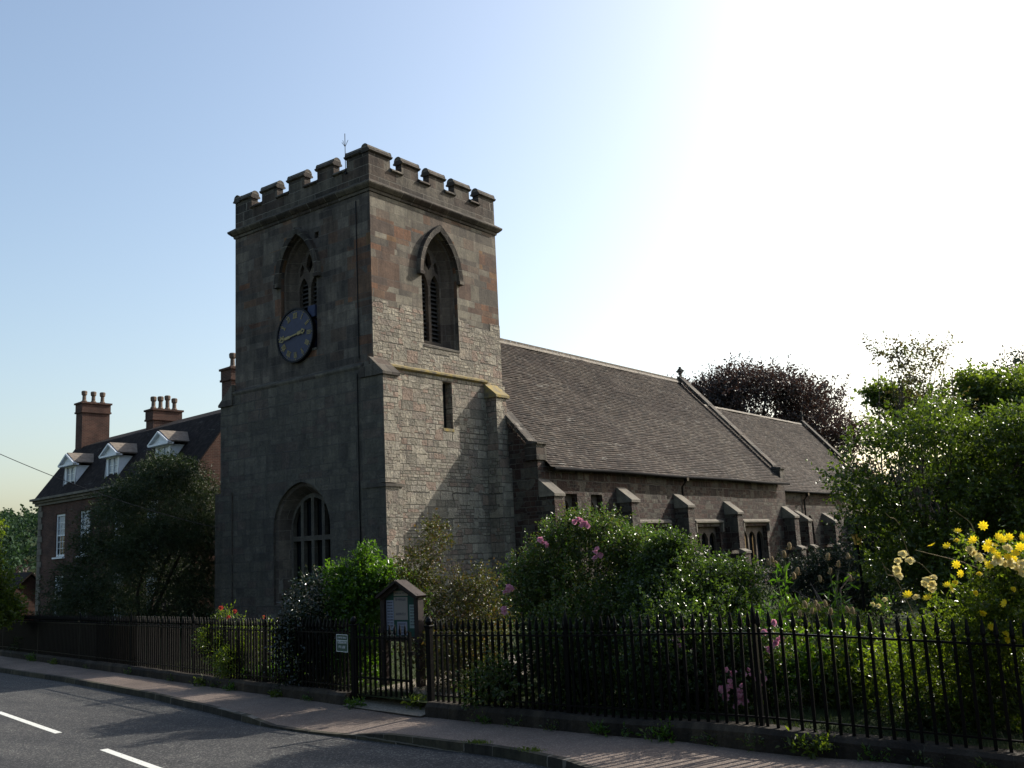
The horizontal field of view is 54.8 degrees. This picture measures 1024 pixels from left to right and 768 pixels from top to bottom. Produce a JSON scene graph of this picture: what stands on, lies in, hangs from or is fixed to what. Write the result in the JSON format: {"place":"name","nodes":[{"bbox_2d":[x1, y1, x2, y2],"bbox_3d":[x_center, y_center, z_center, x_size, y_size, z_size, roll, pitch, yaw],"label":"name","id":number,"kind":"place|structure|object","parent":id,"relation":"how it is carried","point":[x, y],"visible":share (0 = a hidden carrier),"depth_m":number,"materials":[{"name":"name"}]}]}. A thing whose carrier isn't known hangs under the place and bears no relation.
{"place":"outdoors","nodes":[
{"label":"outdoors","id":0,"kind":"place"},
{"bbox_2d":[5,527,37,571],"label":"hill","id":1,"kind":"structure","parent":0,"point":[32,561],"depth_m":339.78,"materials":[{"name":"green plant"}]},
{"bbox_2d":[0,504,38,572],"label":"hillside wood","id":2,"kind":"object","parent":1,"relation":"on","point":[18,524],"visible":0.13,"depth_m":344.69,"materials":[{"name":"green plant"}]},
{"bbox_2d":[0,672,547,767],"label":"road","id":3,"kind":"structure","parent":0,"point":[90,723],"depth_m":14.93,"materials":[{"name":"grey asphalt"}]},
{"bbox_2d":[0,712,61,732],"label":"road marking","id":4,"kind":"object","parent":3,"relation":"on","point":[30,723],"visible":1,"depth_m":17.84,"materials":[{"name":"paint"}]},
{"bbox_2d":[101,749,160,767],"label":"road marking","id":5,"kind":"object","parent":3,"relation":"on","point":[134,760],"visible":1,"depth_m":13.60,"materials":[{"name":"paint"}]},
{"bbox_2d":[0,667,600,767],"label":"kerb","id":6,"kind":"structure","parent":3,"relation":"on","point":[537,758],"depth_m":13.86,"materials":[{"name":"concrete"}]},
{"bbox_2d":[463,739,490,744],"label":"kerb tuft","id":7,"kind":"object","parent":6,"relation":"on","point":[478,741],"visible":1,"depth_m":12.45,"materials":[{"name":"green plant"}]},
{"bbox_2d":[509,745,545,751],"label":"kerb tuft","id":8,"kind":"object","parent":6,"relation":"on","point":[533,749],"visible":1,"depth_m":11.65,"materials":[{"name":"green plant"}]},
{"bbox_2d":[343,648,549,715],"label":"path","id":9,"kind":"structure","parent":0,"point":[386,705],"depth_m":16.37,"materials":[{"name":"grey concrete"}]},
{"bbox_2d":[375,579,425,686],"bbox_3d":[-1.931,4.336,17.245,1.002,1.799,0.260,-10,-12,37],"label":"notice board","id":10,"kind":"object","parent":9,"relation":"on","point":[401,605],"visible":0.9,"depth_m":17.26,"materials":[{"name":"brown wood"}]},
{"bbox_2d":[0,656,930,767],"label":"pavement","id":11,"kind":"structure","parent":0,"point":[601,751],"depth_m":13.52,"materials":[{"name":"grey concrete"}]},
{"bbox_2d":[25,652,36,660],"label":"weed","id":12,"kind":"object","parent":11,"relation":"on","point":[30,657],"visible":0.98,"depth_m":31.65,"materials":[{"name":"green plant"}]},
{"bbox_2d":[47,658,57,663],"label":"weed","id":13,"kind":"object","parent":11,"relation":"on","point":[53,661],"visible":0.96,"depth_m":29.79,"materials":[{"name":"green plant"}]},
{"bbox_2d":[0,649,350,704],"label":"dwarf wall","id":14,"kind":"structure","parent":11,"relation":"on","point":[326,695],"depth_m":21.62,"materials":[{"name":"stone"}]},
{"bbox_2d":[0,611,350,691],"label":"railing","id":15,"kind":"object","parent":14,"relation":"on","point":[68,638],"visible":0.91,"depth_m":23.38,"materials":[{"name":"black metal"}]},
{"bbox_2d":[336,634,348,651],"bbox_3d":[-2.990,4.565,17.395,0.016,0.300,0.400,5,-13,-39],"label":"railing sign","id":16,"kind":"object","parent":15,"relation":"attached to","point":[341,642],"visible":1,"depth_m":17.39,"materials":[{"name":"white metal"}]},
{"bbox_2d":[189,675,205,686],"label":"weed","id":17,"kind":"object","parent":11,"relation":"on","point":[198,681],"visible":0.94,"depth_m":21.47,"materials":[{"name":"green plant"}]},
{"bbox_2d":[220,678,235,690],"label":"weed","id":18,"kind":"object","parent":11,"relation":"on","point":[230,686],"visible":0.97,"depth_m":20.30,"materials":[{"name":"green plant"}]},
{"bbox_2d":[267,688,282,697],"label":"weed","id":19,"kind":"object","parent":11,"relation":"on","point":[274,693],"visible":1,"depth_m":18.77,"materials":[{"name":"green plant"}]},
{"bbox_2d":[300,694,311,700],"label":"weed","id":20,"kind":"object","parent":11,"relation":"on","point":[308,699],"visible":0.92,"depth_m":17.88,"materials":[{"name":"green plant"}]},
{"bbox_2d":[349,616,357,699],"bbox_3d":[-2.732,4.883,17.111,0.120,1.690,0.120,-10,-12,37],"label":"gate post","id":21,"kind":"object","parent":11,"relation":"on","point":[353,625],"visible":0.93,"depth_m":17.11,"materials":[{"name":"black metal"}]},
{"bbox_2d":[354,624,414,702],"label":"gate","id":22,"kind":"structure","parent":21,"relation":"attached to","point":[360,677],"depth_m":16.58,"materials":[{"name":"black metal"}]},
{"bbox_2d":[344,696,366,709],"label":"weed","id":23,"kind":"object","parent":11,"relation":"on","point":[354,701],"visible":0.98,"depth_m":16.57,"materials":[{"name":"green plant"}]},
{"bbox_2d":[400,693,425,709],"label":"weed","id":24,"kind":"object","parent":11,"relation":"on","point":[416,698],"visible":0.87,"depth_m":15.70,"materials":[{"name":"green plant"}]},
{"bbox_2d":[470,711,490,723],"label":"weed","id":25,"kind":"object","parent":11,"relation":"on","point":[481,719],"visible":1,"depth_m":14.02,"materials":[{"name":"green plant"}]},
{"bbox_2d":[503,715,521,726],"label":"weed","id":26,"kind":"object","parent":11,"relation":"on","point":[515,722],"visible":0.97,"depth_m":13.53,"materials":[{"name":"green plant"}]},
{"bbox_2d":[539,719,558,730],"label":"weed","id":27,"kind":"object","parent":11,"relation":"on","point":[551,729],"visible":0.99,"depth_m":13.00,"materials":[{"name":"green plant"}]},
{"bbox_2d":[587,719,609,737],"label":"weed","id":28,"kind":"object","parent":11,"relation":"on","point":[598,729],"visible":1,"depth_m":12.33,"materials":[{"name":"green plant"}]},
{"bbox_2d":[621,721,637,736],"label":"weed","id":29,"kind":"object","parent":11,"relation":"on","point":[626,734],"visible":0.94,"depth_m":12.01,"materials":[{"name":"green plant"}]},
{"bbox_2d":[636,715,676,743],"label":"weed","id":30,"kind":"object","parent":11,"relation":"on","point":[664,732],"visible":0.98,"depth_m":11.60,"materials":[{"name":"green plant"}]},
{"bbox_2d":[690,732,716,746],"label":"weed","id":31,"kind":"object","parent":11,"relation":"on","point":[707,740],"visible":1,"depth_m":11.16,"materials":[{"name":"green plant"}]},
{"bbox_2d":[425,700,1023,767],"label":"dwarf wall","id":32,"kind":"structure","parent":11,"relation":"on","point":[730,733],"depth_m":10.84,"materials":[{"name":"stone"}]},
{"bbox_2d":[433,600,1023,752],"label":"railing","id":33,"kind":"object","parent":32,"relation":"on","point":[756,632],"visible":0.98,"depth_m":11.33,"materials":[{"name":"black metal"}]},
{"bbox_2d":[738,731,765,751],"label":"weed","id":34,"kind":"object","parent":11,"relation":"on","point":[762,742],"visible":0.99,"depth_m":10.68,"materials":[{"name":"green plant"}]},
{"bbox_2d":[775,726,838,758],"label":"weed","id":35,"kind":"object","parent":11,"relation":"on","point":[811,754],"visible":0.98,"depth_m":10.26,"materials":[{"name":"green plant"}]},
{"bbox_2d":[857,744,895,761],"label":"weed","id":36,"kind":"object","parent":11,"relation":"on","point":[871,756],"visible":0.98,"depth_m":9.98,"materials":[{"name":"green plant"}]},
{"bbox_2d":[907,750,944,767],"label":"weed","id":37,"kind":"object","parent":11,"relation":"on","point":[925,761],"visible":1,"depth_m":9.69,"materials":[{"name":"green plant"}]},
{"bbox_2d":[969,757,997,767],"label":"weed","id":38,"kind":"object","parent":11,"relation":"on","point":[983,765],"visible":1,"depth_m":9.45,"materials":[{"name":"green plant"}]},
{"bbox_2d":[0,0,1023,515],"label":"sky","id":39,"kind":"structure","parent":0,"point":[688,185],"materials":[{"name":"blue"}]},
{"bbox_2d":[109,572,1023,750],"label":"lawn","id":40,"kind":"structure","parent":0,"point":[1014,733],"depth_m":12.09,"materials":[{"name":"green plant"}]},
{"bbox_2d":[0,511,29,630],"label":"bush","id":41,"kind":"object","parent":40,"relation":"on","point":[9,612],"visible":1,"depth_m":32.96,"materials":[{"name":"green plant"}]},
{"bbox_2d":[1,559,35,574],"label":"purple tree","id":42,"kind":"object","parent":40,"relation":"on","point":[24,570],"depth_m":69.49,"materials":[{"name":"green plant"}]},
{"bbox_2d":[2,572,36,619],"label":"outbuilding","id":43,"kind":"structure","parent":40,"relation":"on","point":[29,580],"depth_m":56.68,"materials":[{"name":"red brick"}]},
{"bbox_2d":[4,446,219,652],"bbox_3d":[-14.104,6.513,36.442,8.110,8.250,7.741,2,-11,-28],"label":"yew tree","id":44,"kind":"object","parent":40,"relation":"on","point":[122,555],"visible":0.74,"depth_m":35.20,"materials":[{"name":"green plant"}]},
{"bbox_2d":[29,353,234,619],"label":"brick house","id":45,"kind":"structure","parent":40,"relation":"on","point":[94,458],"depth_m":52.07,"materials":[{"name":"brick"}]},
{"bbox_2d":[53,570,63,613],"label":"window","id":46,"kind":"structure","parent":45,"relation":"in","point":[62,570],"depth_m":52.44,"materials":[{"name":"white paint"}]},
{"bbox_2d":[52,507,66,558],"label":"window","id":47,"kind":"structure","parent":45,"relation":"in","point":[60,518],"depth_m":52.85,"materials":[{"name":"white paint"}]},
{"bbox_2d":[79,503,91,556],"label":"window","id":48,"kind":"structure","parent":45,"relation":"in","point":[81,506],"depth_m":50.95,"materials":[{"name":"white paint"}]},
{"bbox_2d":[190,599,277,682],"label":"red rose bush","id":49,"kind":"object","parent":40,"relation":"on","point":[223,662],"visible":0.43,"depth_m":21.13,"materials":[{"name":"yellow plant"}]},
{"bbox_2d":[241,653,311,680],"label":"border plant","id":50,"kind":"object","parent":40,"relation":"on","point":[271,670],"visible":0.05,"depth_m":20.29,"materials":[{"name":"green plant"}]},
{"bbox_2d":[264,563,372,688],"bbox_3d":[-3.680,4.897,19.153,1.974,2.830,2.332,7,-14,-44],"label":"holly bush","id":51,"kind":"object","parent":40,"relation":"on","point":[315,605],"visible":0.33,"depth_m":18.93,"materials":[{"name":"green plant"}]},
{"bbox_2d":[314,539,435,685],"bbox_3d":[-2.704,4.273,18.559,2.342,2.832,2.040,-10,-12,37],"label":"laurel bush","id":52,"kind":"object","parent":40,"relation":"on","point":[357,591],"visible":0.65,"depth_m":18.61,"materials":[{"name":"green plant"}]},
{"bbox_2d":[424,616,434,701],"bbox_3d":[-1.272,4.480,15.383,0.120,1.690,0.120,-10,-12,37],"label":"gate post","id":53,"kind":"object","parent":40,"relation":"on","point":[428,626],"visible":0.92,"depth_m":15.38,"materials":[{"name":"black metal"}]},
{"bbox_2d":[381,508,521,693],"bbox_3d":[-1.080,4.074,17.483,3.181,3.815,2.423,-10,-12,37],"label":"russet bush","id":54,"kind":"object","parent":40,"relation":"on","point":[456,597],"visible":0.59,"depth_m":17.76,"materials":[{"name":"green plant"}]},
{"bbox_2d":[453,638,547,715],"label":"border plant","id":55,"kind":"object","parent":40,"relation":"on","point":[491,682],"visible":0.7,"depth_m":14.15,"materials":[{"name":"green plant"}]},
{"bbox_2d":[215,134,872,632],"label":"church","id":56,"kind":"structure","parent":40,"relation":"on","point":[389,390],"depth_m":34.45,"materials":[{"name":"stone"}]},
{"bbox_2d":[0,454,216,527],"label":"overhead cable","id":57,"kind":"object","parent":56,"relation":"attached to","point":[102,494],"visible":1,"depth_m":31.16,"materials":[{"name":"grey metal"}]},
{"bbox_2d":[273,227,320,357],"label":"belfry window","id":58,"kind":"structure","parent":56,"relation":"in","point":[303,266],"depth_m":34.52,"materials":[{"name":"stone"}]},
{"bbox_2d":[276,482,330,604],"bbox_3d":[-6.645,5.235,32.582,2.800,3.980,0.600,-10,-12,37],"label":"west window","id":59,"kind":"structure","parent":56,"relation":"in","point":[303,520],"depth_m":33.04,"materials":[{"name":"stone"}]},
{"bbox_2d":[416,225,464,352],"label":"belfry window","id":60,"kind":"structure","parent":56,"relation":"in","point":[434,266],"depth_m":34.96,"materials":[{"name":"stone"}]},
{"bbox_2d":[442,384,453,431],"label":"slit window","id":61,"kind":"structure","parent":56,"relation":"in","point":[445,428],"depth_m":33.92,"materials":[{"name":"black glass"}]},
{"bbox_2d":[565,494,574,553],"bbox_3d":[1.927,5.193,35.670,0.150,2.900,1.400,-10,-12,37],"label":"nave window","id":62,"kind":"structure","parent":56,"relation":"in","point":[568,499],"depth_m":35.95,"materials":[{"name":"stone"}]},
{"bbox_2d":[591,495,597,555],"bbox_3d":[2.964,5.373,37.004,0.150,2.900,1.400,-10,-12,37],"label":"nave window","id":63,"kind":"structure","parent":56,"relation":"in","point":[593,497],"depth_m":37.29,"materials":[{"name":"stone"}]},
{"bbox_2d":[640,519,671,532],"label":"nave window","id":64,"kind":"structure","parent":56,"relation":"in","point":[654,521],"depth_m":40.25,"materials":[{"name":"stone"}]},
{"bbox_2d":[695,519,724,562],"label":"nave window","id":65,"kind":"structure","parent":56,"relation":"in","point":[708,536],"depth_m":44.19,"materials":[{"name":"stone"}]},
{"bbox_2d":[743,519,770,569],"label":"nave window","id":66,"kind":"structure","parent":56,"relation":"in","point":[754,541],"depth_m":48.17,"materials":[{"name":"stone"}]},
{"bbox_2d":[495,501,668,713],"bbox_3d":[1.205,3.471,14.506,3.114,3.596,3.096,-4,-10,7],"label":"rose bush","id":67,"kind":"object","parent":40,"relation":"on","point":[553,593],"visible":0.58,"depth_m":14.85,"materials":[{"name":"green plant"}]},
{"bbox_2d":[605,524,776,714],"bbox_3d":[2.391,3.275,13.332,2.616,2.809,2.673,-10,-12,37],"label":"hedge rose","id":68,"kind":"object","parent":40,"relation":"on","point":[670,583],"visible":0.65,"depth_m":13.28,"materials":[{"name":"green plant"}]},
{"bbox_2d":[661,607,802,713],"bbox_3d":[2.599,3.522,12.315,1.881,1.444,1.065,-10,-12,37],"label":"pink flower spray","id":69,"kind":"object","parent":40,"relation":"on","point":[729,681],"visible":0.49,"depth_m":11.97,"materials":[{"name":"green plant"}]},
{"bbox_2d":[734,601,819,708],"bbox_3d":[3.304,3.397,12.426,0.977,1.330,1.264,-3,-10,4],"label":"border plant","id":70,"kind":"object","parent":40,"relation":"on","point":[791,685],"visible":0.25,"depth_m":12.15,"materials":[{"name":"green plant"}]},
{"bbox_2d":[667,351,910,488],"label":"copper beech","id":71,"kind":"object","parent":40,"relation":"on","point":[791,400],"visible":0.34,"depth_m":75.61,"materials":[{"name":"purple plant"}]},
{"bbox_2d":[767,542,814,701],"bbox_3d":[3.522,3.011,12.529,0.580,1.992,0.443,-10,-12,37],"label":"teasel","id":72,"kind":"object","parent":40,"relation":"on","point":[785,580],"visible":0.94,"depth_m":12.57,"materials":[{"name":"green plant"}]},
{"bbox_2d":[790,600,842,703],"bbox_3d":[3.773,3.295,12.128,0.541,1.272,0.570,2,-11,-25],"label":"teasel","id":73,"kind":"object","parent":40,"relation":"on","point":[812,647],"visible":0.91,"depth_m":12.14,"materials":[{"name":"green plant"}]},
{"bbox_2d":[772,594,879,649],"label":"border plant","id":74,"kind":"object","parent":40,"relation":"on","point":[820,612],"visible":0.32,"depth_m":14.31,"materials":[{"name":"green plant"}]},
{"bbox_2d":[783,610,874,708],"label":"border plant","id":75,"kind":"object","parent":40,"relation":"on","point":[829,681],"visible":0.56,"depth_m":12.08,"materials":[{"name":"green plant"}]},
{"bbox_2d":[755,540,914,630],"bbox_3d":[7.027,4.202,20.060,3.346,2.094,3.949,0,-10,-14],"label":"evergreen","id":76,"kind":"object","parent":40,"relation":"on","point":[801,587],"visible":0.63,"depth_m":20.76,"materials":[{"name":"green plant"}]},
{"bbox_2d":[817,552,861,645],"bbox_3d":[4.482,3.229,13.572,0.625,1.827,0.537,-10,-12,37],"label":"teasel","id":77,"kind":"object","parent":40,"relation":"on","point":[836,583],"visible":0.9,"depth_m":13.58,"materials":[{"name":"green plant"}]},
{"bbox_2d":[821,606,865,702],"bbox_3d":[4.125,3.327,12.138,0.558,1.180,0.515,-2,-10,-3],"label":"teasel","id":78,"kind":"object","parent":40,"relation":"on","point":[851,623],"visible":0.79,"depth_m":12.15,"materials":[{"name":"green plant"}]},
{"bbox_2d":[850,524,866,630],"bbox_3d":[6.151,3.490,17.367,0.216,2.043,0.250,-10,-12,37],"label":"lamp post","id":79,"kind":"object","parent":40,"relation":"on","point":[856,545],"visible":0.62,"depth_m":17.40,"materials":[{"name":"black metal"}]},
{"bbox_2d":[825,616,922,713],"bbox_3d":[4.420,3.561,12.052,1.200,1.428,1.684,-6,-10,16],"label":"border plant","id":80,"kind":"object","parent":40,"relation":"on","point":[870,696],"visible":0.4,"depth_m":11.85,"materials":[{"name":"green plant"}]},
{"bbox_2d":[853,592,897,663],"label":"peach rose","id":81,"kind":"object","parent":40,"relation":"on","point":[885,610],"visible":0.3,"depth_m":12.35,"materials":[{"name":"green plant"}]},
{"bbox_2d":[805,380,1023,629],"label":"garden tree","id":82,"kind":"object","parent":40,"relation":"on","point":[987,485],"visible":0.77,"depth_m":16.81,"materials":[{"name":"green plant"}]},
{"bbox_2d":[825,432,1018,599],"bbox_3d":[13.852,3.683,30.045,8.780,6.243,6.495,-6,-10,17],"label":"dark evergreen","id":83,"kind":"object","parent":40,"relation":"on","point":[867,546],"visible":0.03,"depth_m":29.88,"materials":[{"name":"green plant"}]},
{"bbox_2d":[857,327,987,617],"bbox_3d":[9.509,1.950,22.668,2.691,6.578,2.282,-2,-10,-5],"label":"thin topped tree","id":84,"kind":"object","parent":40,"relation":"on","point":[913,380],"visible":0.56,"depth_m":22.88,"materials":[{"name":"green plant"}]},
{"bbox_2d":[850,357,1023,579],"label":"spreading tree","id":85,"kind":"object","parent":40,"relation":"on","point":[990,386],"visible":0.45,"depth_m":23.70,"materials":[{"name":"green plant"}]},
{"bbox_2d":[856,518,1023,733],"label":"yellow rose bush","id":86,"kind":"object","parent":40,"relation":"on","point":[996,596],"visible":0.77,"depth_m":10.39,"materials":[{"name":"green plant"}]},
{"bbox_2d":[882,508,987,630],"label":"bare twigs","id":87,"kind":"object","parent":86,"relation":"attached to","point":[897,580],"visible":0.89,"depth_m":11.20,"materials":[{"name":"brown plant"}]},
{"bbox_2d":[871,674,1020,734],"bbox_3d":[4.733,3.686,10.831,1.526,0.967,1.077,-10,-12,37],"label":"border plant","id":88,"kind":"object","parent":40,"relation":"on","point":[926,713],"visible":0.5,"depth_m":10.70,"materials":[{"name":"green plant"}]},
{"bbox_2d":[978,344,1023,377],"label":"dark conifer","id":89,"kind":"object","parent":40,"relation":"on","point":[1016,360],"visible":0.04,"depth_m":38.15,"materials":[{"name":"green plant"}]}
]}

